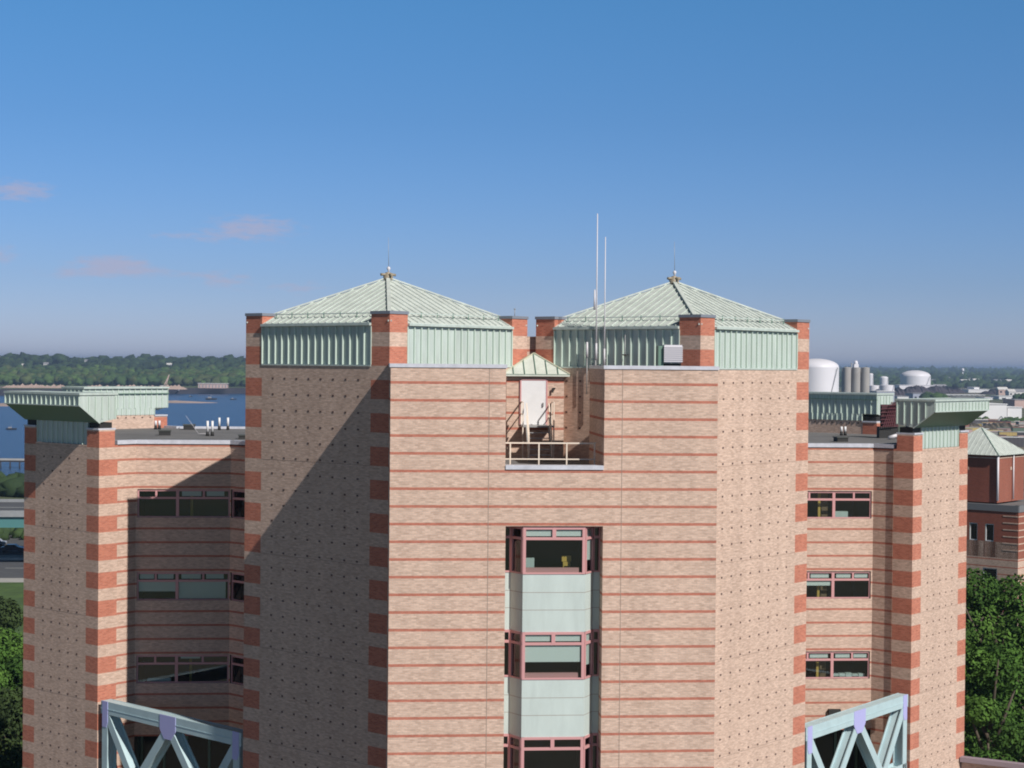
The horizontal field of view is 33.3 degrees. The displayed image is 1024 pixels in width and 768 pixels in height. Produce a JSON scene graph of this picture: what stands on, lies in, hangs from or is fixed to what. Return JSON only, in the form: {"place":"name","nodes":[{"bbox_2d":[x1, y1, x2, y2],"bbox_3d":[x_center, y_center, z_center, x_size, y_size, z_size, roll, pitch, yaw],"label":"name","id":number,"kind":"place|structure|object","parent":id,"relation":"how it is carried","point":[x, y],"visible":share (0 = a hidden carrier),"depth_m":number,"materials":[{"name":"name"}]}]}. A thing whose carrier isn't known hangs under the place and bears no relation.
{"place":"outdoors","nodes":[
{"label":"outdoors","id":0,"kind":"place"},
{"bbox_2d":[0,560,23,577],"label":"road","id":1,"kind":"structure","parent":0,"point":[11,568],"depth_m":295.78,"materials":[{"name":"grey asphalt"}]},
{"bbox_2d":[0,536,23,554],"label":"road","id":2,"kind":"structure","parent":0,"point":[19,541],"depth_m":333.48,"materials":[{"name":"grey asphalt"}]},
{"bbox_2d":[0,544,23,551],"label":"parked car","id":3,"kind":"object","parent":2,"relation":"on","point":[7,547],"visible":0.97,"depth_m":321.52,"materials":[{"name":"blue metal"}]},
{"bbox_2d":[0,578,23,581],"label":"sidewalk","id":4,"kind":"structure","parent":0,"point":[11,579],"depth_m":280.93,"materials":[{"name":"concrete"}]},
{"bbox_2d":[0,391,245,475],"bbox_3d":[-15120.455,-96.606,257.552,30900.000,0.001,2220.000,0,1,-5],"label":"water","id":5,"kind":"structure","parent":0,"point":[224,408],"depth_m":1371.23,"materials":[{"name":"blue liquid"}]},
{"bbox_2d":[0,458,23,468],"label":"pier","id":6,"kind":"structure","parent":5,"relation":"in","point":[9,460],"depth_m":697.16,"materials":[{"name":"concrete"}]},
{"bbox_2d":[0,400,216,405],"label":"sandbar","id":7,"kind":"structure","parent":5,"relation":"in","point":[3,404],"depth_m":1846.85,"materials":[{"name":"beige sand"}]},
{"bbox_2d":[0,365,245,387],"bbox_3d":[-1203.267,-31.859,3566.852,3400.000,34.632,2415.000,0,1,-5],"label":"hill","id":8,"kind":"structure","parent":0,"point":[75,385],"depth_m":2452.88,"materials":[{"name":"green plant"}]},
{"bbox_2d":[21,356,38,364],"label":"ridge tree","id":9,"kind":"object","parent":8,"relation":"on","point":[35,360],"visible":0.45,"depth_m":3237.03,"materials":[{"name":"green plant"}]},
{"bbox_2d":[51,353,66,363],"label":"ridge tree","id":10,"kind":"object","parent":8,"relation":"on","point":[58,358],"visible":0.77,"depth_m":3240.95,"materials":[{"name":"green plant"}]},
{"bbox_2d":[0,352,245,369],"bbox_3d":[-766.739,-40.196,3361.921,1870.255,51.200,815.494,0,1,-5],"label":"ridge wood","id":11,"kind":"object","parent":8,"relation":"on","point":[144,361],"visible":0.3,"depth_m":3226.78,"materials":[{"name":"green plant"}]},
{"bbox_2d":[223,354,233,360],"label":"ridge tree","id":12,"kind":"object","parent":8,"relation":"on","point":[230,356],"visible":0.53,"depth_m":3326.55,"materials":[{"name":"green plant"}]},
{"bbox_2d":[0,386,1023,541],"bbox_3d":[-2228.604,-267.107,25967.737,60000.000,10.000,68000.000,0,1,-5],"label":"ground","id":13,"kind":"structure","parent":0,"point":[191,390],"depth_m":2354.80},
{"bbox_2d":[0,499,23,527],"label":"highway viaduct","id":14,"kind":"object","parent":13,"relation":"on","point":[11,513],"depth_m":299.01,"materials":[{"name":"concrete"}]},
{"bbox_2d":[0,471,23,497],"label":"shore scrub","id":15,"kind":"object","parent":13,"relation":"on","point":[12,485],"visible":0.42,"depth_m":451.09,"materials":[{"name":"green plant"}]},
{"bbox_2d":[0,582,23,738],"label":"lawn","id":16,"kind":"structure","parent":13,"relation":"on","point":[13,591],"depth_m":264.75,"materials":[{"name":"green plant"}]},
{"bbox_2d":[0,627,22,710],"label":"broadleaf tree","id":17,"kind":"object","parent":16,"relation":"on","point":[11,662],"visible":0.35,"depth_m":170.71,"materials":[{"name":"green plant"}]},
{"bbox_2d":[0,685,22,767],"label":"dark tree","id":18,"kind":"object","parent":16,"relation":"on","point":[12,705],"visible":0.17,"depth_m":143.12,"materials":[{"name":"green plant"}]},
{"bbox_2d":[0,706,22,767],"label":"dark tree","id":19,"kind":"object","parent":16,"relation":"on","point":[9,758],"visible":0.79,"depth_m":125.84,"materials":[{"name":"green plant"}]},
{"bbox_2d":[0,596,22,643],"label":"dark tree","id":20,"kind":"object","parent":16,"relation":"on","point":[10,610],"visible":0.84,"depth_m":208.84,"materials":[{"name":"green plant"}]},
{"bbox_2d":[0,528,23,539],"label":"verge scrub","id":21,"kind":"object","parent":13,"relation":"on","point":[5,533],"visible":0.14,"depth_m":344.16,"materials":[{"name":"green plant"}]},
{"bbox_2d":[0,555,23,559],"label":"median barrier","id":22,"kind":"object","parent":13,"relation":"on","point":[11,557],"depth_m":309.17,"materials":[{"name":"concrete"}]},
{"bbox_2d":[2,384,185,388],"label":"sand heaps","id":23,"kind":"object","parent":13,"relation":"on","point":[60,386],"visible":0.52,"depth_m":2274.14,"materials":[{"name":"beige sand"}]},
{"bbox_2d":[0,364,245,386],"bbox_3d":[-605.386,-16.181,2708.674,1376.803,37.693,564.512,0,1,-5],"label":"wood","id":24,"kind":"object","parent":13,"relation":"on","point":[97,375],"visible":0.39,"depth_m":2502.04,"materials":[{"name":"green plant"}]},
{"bbox_2d":[197,383,228,387],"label":"quay building","id":25,"kind":"structure","parent":13,"relation":"on","point":[212,385],"depth_m":2382.59,"materials":[{"name":"paint"}]},
{"bbox_2d":[4,237,989,767],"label":"brick building","id":26,"kind":"structure","parent":13,"relation":"on","point":[364,543],"depth_m":71.70,"materials":[{"name":"pink"}]},
{"bbox_2d":[136,655,175,682],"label":"window","id":27,"kind":"structure","parent":26,"relation":"in","point":[138,663],"depth_m":82.66,"materials":[{"name":"pink"}]},
{"bbox_2d":[137,572,176,599],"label":"window","id":28,"kind":"structure","parent":26,"relation":"in","point":[142,585],"depth_m":82.66,"materials":[{"name":"pink"}]},
{"bbox_2d":[137,489,177,516],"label":"window","id":29,"kind":"structure","parent":26,"relation":"in","point":[155,490],"depth_m":82.57,"materials":[{"name":"pink"}]},
{"bbox_2d":[158,430,170,434],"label":"roof hatch","id":30,"kind":"object","parent":26,"relation":"on","point":[164,432],"visible":1,"depth_m":91.91,"materials":[{"name":"grey metal"}]},
{"bbox_2d":[101,699,242,767],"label":"steel truss","id":31,"kind":"object","parent":26,"relation":"attached to","point":[174,727],"visible":0.91,"depth_m":77.74,"materials":[{"name":"blue"}]},
{"bbox_2d":[136,655,233,683],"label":"window","id":32,"kind":"structure","parent":26,"relation":"in","point":[189,668],"depth_m":86.00,"materials":[{"name":"pink"}]},
{"bbox_2d":[137,572,234,600],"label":"window","id":33,"kind":"structure","parent":26,"relation":"in","point":[190,585],"depth_m":82.90,"materials":[{"name":"pink"}]},
{"bbox_2d":[137,489,235,517],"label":"window","id":34,"kind":"structure","parent":26,"relation":"in","point":[192,503],"depth_m":85.89,"materials":[{"name":"pink"}]},
{"bbox_2d":[183,424,195,429],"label":"roof hatch","id":35,"kind":"object","parent":26,"relation":"on","point":[188,427],"visible":1,"depth_m":99.81,"materials":[{"name":"grey metal"}]},
{"bbox_2d":[206,421,208,435],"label":"vent pipe","id":36,"kind":"object","parent":26,"relation":"on","point":[207,428],"visible":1,"depth_m":91.77,"materials":[{"name":"silver metal"}]},
{"bbox_2d":[210,421,213,435],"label":"vent pipe","id":37,"kind":"object","parent":26,"relation":"on","point":[212,428],"visible":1,"depth_m":91.83,"materials":[{"name":"silver metal"}]},
{"bbox_2d":[231,572,243,601],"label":"window","id":38,"kind":"structure","parent":26,"relation":"in","point":[239,578],"depth_m":83.13,"materials":[{"name":"pink"}]},
{"bbox_2d":[231,655,243,684],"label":"window","id":39,"kind":"structure","parent":26,"relation":"in","point":[239,661],"depth_m":83.19,"materials":[{"name":"pink"}]},
{"bbox_2d":[232,490,244,518],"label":"window","id":40,"kind":"structure","parent":26,"relation":"in","point":[240,494],"depth_m":83.09,"materials":[{"name":"pink"}]},
{"bbox_2d":[504,734,508,767],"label":"bay side window","id":41,"kind":"structure","parent":26,"relation":"in","point":[505,745],"depth_m":65.65,"materials":[{"name":"pink metal"}]},
{"bbox_2d":[504,629,509,676],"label":"bay side window","id":42,"kind":"structure","parent":26,"relation":"in","point":[506,630],"depth_m":65.61,"materials":[{"name":"pink"}]},
{"bbox_2d":[505,526,510,571],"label":"bay side window","id":43,"kind":"structure","parent":26,"relation":"in","point":[506,536],"depth_m":65.57,"materials":[{"name":"pink"}]},
{"bbox_2d":[508,734,520,767],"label":"bay side window","id":44,"kind":"structure","parent":26,"relation":"in","point":[511,736],"depth_m":65.50,"materials":[{"name":"pink metal"}]},
{"bbox_2d":[509,630,521,679],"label":"bay side window","id":45,"kind":"structure","parent":26,"relation":"in","point":[512,641],"depth_m":65.52,"materials":[{"name":"pink"}]},
{"bbox_2d":[510,526,522,573],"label":"bay side window","id":46,"kind":"structure","parent":26,"relation":"in","point":[512,537],"depth_m":65.47,"materials":[{"name":"pink"}]},
{"bbox_2d":[505,353,569,458],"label":"stair penthouse","id":47,"kind":"object","parent":26,"relation":"on","point":[535,382],"visible":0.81,"depth_m":72.57,"materials":[{"name":"beige brick"}]},
{"bbox_2d":[520,379,547,424],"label":"door","id":48,"kind":"structure","parent":47,"relation":"in","point":[533,392],"depth_m":72.54,"materials":[{"name":"white paint"}]},
{"bbox_2d":[521,401,554,460],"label":"steel stair","id":49,"kind":"object","parent":26,"relation":"on","point":[528,438],"visible":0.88,"depth_m":71.43,"materials":[{"name":"grey metal"}]},
{"bbox_2d":[515,737,583,767],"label":"bay window","id":50,"kind":"structure","parent":26,"relation":"in","point":[536,752],"depth_m":67.35,"materials":[{"name":"pink metal"}]},
{"bbox_2d":[516,632,584,679],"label":"bay window","id":51,"kind":"structure","parent":26,"relation":"in","point":[541,651],"depth_m":65.20,"materials":[{"name":"pink metal"}]},
{"bbox_2d":[505,442,595,464],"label":"terrace railing","id":52,"kind":"object","parent":26,"relation":"on","point":[538,458],"visible":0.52,"depth_m":66.08,"materials":[{"name":"white metal"}]},
{"bbox_2d":[517,526,585,573],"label":"bay window","id":53,"kind":"structure","parent":26,"relation":"in","point":[543,546],"depth_m":67.04,"materials":[{"name":"pink"}]},
{"bbox_2d":[586,342,587,393],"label":"stub antenna","id":54,"kind":"object","parent":26,"relation":"attached to","point":[586,364],"visible":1,"depth_m":72.44,"materials":[{"name":"white metal"}]},
{"bbox_2d":[583,733,591,767],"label":"bay side window","id":55,"kind":"structure","parent":26,"relation":"in","point":[589,745],"depth_m":65.80,"materials":[{"name":"pink metal"}]},
{"bbox_2d":[584,629,592,678],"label":"bay side window","id":56,"kind":"structure","parent":26,"relation":"in","point":[588,638],"depth_m":65.71,"materials":[{"name":"pink metal"}]},
{"bbox_2d":[585,526,593,573],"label":"bay side window","id":57,"kind":"structure","parent":26,"relation":"in","point":[589,534],"depth_m":65.68,"materials":[{"name":"pink metal"}]},
{"bbox_2d":[592,733,597,767],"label":"bay side window","id":58,"kind":"structure","parent":26,"relation":"in","point":[593,734],"depth_m":65.95,"materials":[{"name":"pink"}]},
{"bbox_2d":[593,629,598,675],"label":"bay side window","id":59,"kind":"structure","parent":26,"relation":"in","point":[594,630],"depth_m":65.90,"materials":[{"name":"pink"}]},
{"bbox_2d":[595,214,598,364],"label":"whip antenna","id":60,"kind":"object","parent":26,"relation":"attached to","point":[596,352],"visible":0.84,"depth_m":72.07,"materials":[{"name":"white metal"}]},
{"bbox_2d":[593,290,596,309],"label":"side antenna","id":61,"kind":"object","parent":60,"relation":"attached to","point":[594,308],"visible":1,"depth_m":72.01,"materials":[{"name":"white metal"}]},
{"bbox_2d":[594,526,599,571],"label":"bay side window","id":62,"kind":"structure","parent":26,"relation":"in","point":[595,536],"depth_m":65.86,"materials":[{"name":"pink"}]},
{"bbox_2d":[603,237,605,364],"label":"whip antenna","id":63,"kind":"object","parent":26,"relation":"attached to","point":[604,358],"visible":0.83,"depth_m":71.83,"materials":[{"name":"white metal"}]},
{"bbox_2d":[656,345,682,365],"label":"rooftop air handling unit","id":64,"kind":"object","parent":26,"relation":"on","point":[669,355],"visible":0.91,"depth_m":66.82,"materials":[{"name":"white metal"}]},
{"bbox_2d":[828,709,840,714],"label":"wall vent","id":65,"kind":"object","parent":26,"relation":"attached to","point":[831,711],"depth_m":85.28,"materials":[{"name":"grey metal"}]},
{"bbox_2d":[805,651,869,678],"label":"window","id":66,"kind":"structure","parent":26,"relation":"in","point":[818,663],"depth_m":86.85,"materials":[{"name":"pink"}]},
{"bbox_2d":[806,571,870,598],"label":"window","id":67,"kind":"structure","parent":26,"relation":"in","point":[819,583],"depth_m":87.56,"materials":[{"name":"pink"}]},
{"bbox_2d":[807,491,871,518],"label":"window","id":68,"kind":"structure","parent":26,"relation":"in","point":[820,504],"depth_m":88.06,"materials":[{"name":"pink"}]},
{"bbox_2d":[833,436,848,441],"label":"roof hatch","id":69,"kind":"object","parent":26,"relation":"on","point":[840,439],"visible":1,"depth_m":91.75,"materials":[{"name":"grey metal"}]},
{"bbox_2d":[832,651,868,678],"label":"window","id":70,"kind":"structure","parent":26,"relation":"in","point":[839,655],"depth_m":85.62,"materials":[{"name":"pink"}]},
{"bbox_2d":[833,571,869,597],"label":"window","id":71,"kind":"structure","parent":26,"relation":"in","point":[840,575],"depth_m":85.60,"materials":[{"name":"pink"}]},
{"bbox_2d":[834,491,870,517],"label":"window","id":72,"kind":"structure","parent":26,"relation":"in","point":[853,498],"depth_m":85.51,"materials":[{"name":"pink"}]},
{"bbox_2d":[805,693,907,767],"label":"steel truss","id":73,"kind":"object","parent":26,"relation":"attached to","point":[851,722],"visible":0.94,"depth_m":80.73,"materials":[{"name":"blue"}]},
{"bbox_2d":[877,402,897,437],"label":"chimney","id":74,"kind":"object","parent":26,"relation":"on","point":[887,427],"visible":0.75,"depth_m":96.96,"materials":[{"name":"red brick"}]},
{"bbox_2d":[809,359,838,391],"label":"storage tank","id":75,"kind":"object","parent":13,"relation":"on","point":[823,375],"visible":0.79,"depth_m":1727.08,"materials":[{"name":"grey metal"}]},
{"bbox_2d":[841,361,869,392],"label":"silo group","id":76,"kind":"object","parent":13,"relation":"on","point":[855,378],"visible":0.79,"depth_m":1595.12,"materials":[{"name":"concrete"}]},
{"bbox_2d":[869,385,878,390],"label":"storage tank","id":77,"kind":"object","parent":13,"relation":"on","point":[874,387],"visible":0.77,"depth_m":2176.08,"materials":[{"name":"grey metal"}]},
{"bbox_2d":[880,376,887,384],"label":"storage tank","id":78,"kind":"object","parent":13,"relation":"on","point":[883,380],"visible":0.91,"depth_m":3026.10,"materials":[{"name":"grey metal"}]},
{"bbox_2d":[879,385,893,390],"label":"storage tank","id":79,"kind":"object","parent":13,"relation":"on","point":[886,387],"visible":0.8,"depth_m":2155.39,"materials":[{"name":"grey metal"}]},
{"bbox_2d":[900,370,930,384],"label":"storage tank","id":80,"kind":"object","parent":13,"relation":"on","point":[914,377],"visible":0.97,"depth_m":2863.35,"materials":[{"name":"grey metal"}]},
{"bbox_2d":[894,385,937,388],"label":"warehouse","id":81,"kind":"structure","parent":13,"relation":"on","point":[905,386],"depth_m":2576.66,"materials":[{"name":"white metal"}]},
{"bbox_2d":[839,365,1023,388],"bbox_3d":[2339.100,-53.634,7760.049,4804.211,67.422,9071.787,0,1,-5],"label":"wood","id":82,"kind":"object","parent":13,"relation":"on","point":[984,377],"visible":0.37,"depth_m":4214.53,"materials":[{"name":"green plant"}]},
{"bbox_2d":[894,385,995,395],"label":"coal heaps","id":83,"kind":"object","parent":13,"relation":"on","point":[899,391],"visible":0.69,"depth_m":2455.35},
{"bbox_2d":[946,394,984,395],"bbox_3d":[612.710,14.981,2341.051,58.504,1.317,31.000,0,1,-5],"label":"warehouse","id":84,"kind":"structure","parent":13,"relation":"on","point":[966,394],"depth_m":2330.32,"materials":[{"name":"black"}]},
{"bbox_2d":[919,391,1023,420],"bbox_3d":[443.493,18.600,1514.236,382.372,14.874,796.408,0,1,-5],"label":"yard trees","id":85,"kind":"object","parent":13,"relation":"on","point":[926,394],"visible":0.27,"depth_m":1812.71,"materials":[{"name":"green plant"}]},
{"bbox_2d":[962,389,989,392],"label":"warehouse","id":86,"kind":"structure","parent":13,"relation":"on","point":[973,390],"depth_m":2584.61,"materials":[{"name":"white metal"}]},
{"bbox_2d":[972,419,987,422],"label":"yard container","id":87,"kind":"object","parent":13,"relation":"on","point":[980,420],"visible":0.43,"depth_m":1057.99,"materials":[{"name":"grey metal"}]},
{"bbox_2d":[960,756,1023,767],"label":"screen wall","id":88,"kind":"structure","parent":13,"relation":"on","point":[971,762],"depth_m":87.75,"materials":[{"name":"beige brick"}]},
{"bbox_2d":[969,419,1017,430],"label":"yard mounds","id":89,"kind":"object","parent":13,"relation":"on","point":[993,425],"visible":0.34,"depth_m":969.36,"materials":[{"name":"grey gravel"}]},
{"bbox_2d":[964,641,1023,762],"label":"broadleaf tree","id":90,"kind":"object","parent":13,"relation":"on","point":[983,713],"visible":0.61,"depth_m":108.69,"materials":[{"name":"green plant"}]},
{"bbox_2d":[964,567,1023,746],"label":"broadleaf tree","id":91,"kind":"object","parent":13,"relation":"on","point":[990,593],"visible":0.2,"depth_m":126.68,"materials":[{"name":"green plant"}]},
{"bbox_2d":[964,611,1023,759],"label":"broadleaf tree","id":92,"kind":"object","parent":13,"relation":"on","point":[1014,638],"visible":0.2,"depth_m":119.85,"materials":[{"name":"green plant"}]},
{"bbox_2d":[998,431,1016,435],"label":"yard container","id":93,"kind":"object","parent":13,"relation":"on","point":[1010,433],"visible":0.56,"depth_m":872.39,"materials":[{"name":"yellow metal"}]},
{"bbox_2d":[1005,389,1016,395],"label":"house","id":94,"kind":"structure","parent":13,"relation":"on","point":[1009,392],"depth_m":2326.22,"materials":[{"name":"grey"}]},
{"bbox_2d":[1011,427,1023,431],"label":"yard container","id":95,"kind":"object","parent":13,"relation":"on","point":[1021,429],"visible":0.49,"depth_m":917.82,"materials":[{"name":"teal"}]},
{"bbox_2d":[0,0,1023,390],"label":"sky","id":96,"kind":"structure","parent":0,"point":[172,172],"materials":[{"name":"blue"}]},
{"bbox_2d":[869,390,894,401],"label":"warehouse","id":97,"kind":"structure","parent":0,"point":[870,391],"depth_m":1805.63,"materials":[{"name":"grey"}]},
{"bbox_2d":[894,395,908,398],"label":"warehouse","id":98,"kind":"structure","parent":0,"point":[898,397],"depth_m":1960.58,"materials":[{"name":"grey"}]},
{"bbox_2d":[905,393,921,397],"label":"warehouse","id":99,"kind":"structure","parent":0,"point":[913,395],"depth_m":2013.31,"materials":[{"name":"grey"}]},
{"bbox_2d":[839,387,1023,395],"bbox_3d":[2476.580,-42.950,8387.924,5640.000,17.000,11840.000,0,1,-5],"label":"industrial buildings","id":100,"kind":"structure","parent":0,"point":[966,392],"depth_m":2499.93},
{"bbox_2d":[996,387,1007,394],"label":"house","id":101,"kind":"structure","parent":100,"relation":"on","point":[1000,390],"depth_m":2376.89,"materials":[{"name":"paint"}]},
{"bbox_2d":[980,403,1007,419],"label":"warehouse","id":102,"kind":"structure","parent":0,"point":[997,410],"depth_m":1198.31,"materials":[{"name":"white metal"}]},
{"bbox_2d":[966,427,1023,756],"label":"brick building","id":103,"kind":"structure","parent":0,"point":[995,491],"depth_m":158.32,"materials":[{"name":"brick"}]},
{"bbox_2d":[969,522,976,539],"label":"window","id":104,"kind":"structure","parent":103,"relation":"in","point":[973,526],"depth_m":158.13,"materials":[{"name":"white paint"}]},
{"bbox_2d":[985,524,993,541],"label":"window","id":105,"kind":"structure","parent":103,"relation":"in","point":[989,528],"depth_m":157.13,"materials":[{"name":"glass"}]},
{"bbox_2d":[983,567,996,581],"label":"window","id":106,"kind":"structure","parent":103,"relation":"in","point":[993,571],"depth_m":157.02,"materials":[{"name":"black glass"}]},
{"bbox_2d":[990,395,1011,398],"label":"warehouse","id":107,"kind":"structure","parent":0,"point":[1001,397],"depth_m":2074.18,"materials":[{"name":"white"}]},
{"bbox_2d":[999,436,1023,446],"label":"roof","id":108,"kind":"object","parent":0,"point":[1017,441],"visible":0.58,"depth_m":796.89,"materials":[{"name":"grey"}]},
{"bbox_2d":[1003,399,1023,407],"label":"warehouse","id":109,"kind":"structure","parent":0,"point":[1016,402],"depth_m":1612.07,"materials":[{"name":"paint"}]},
{"bbox_2d":[1007,406,1022,417],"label":"warehouse","id":110,"kind":"structure","parent":0,"point":[1013,411],"depth_m":1201.48,"materials":[{"name":"white metal"}]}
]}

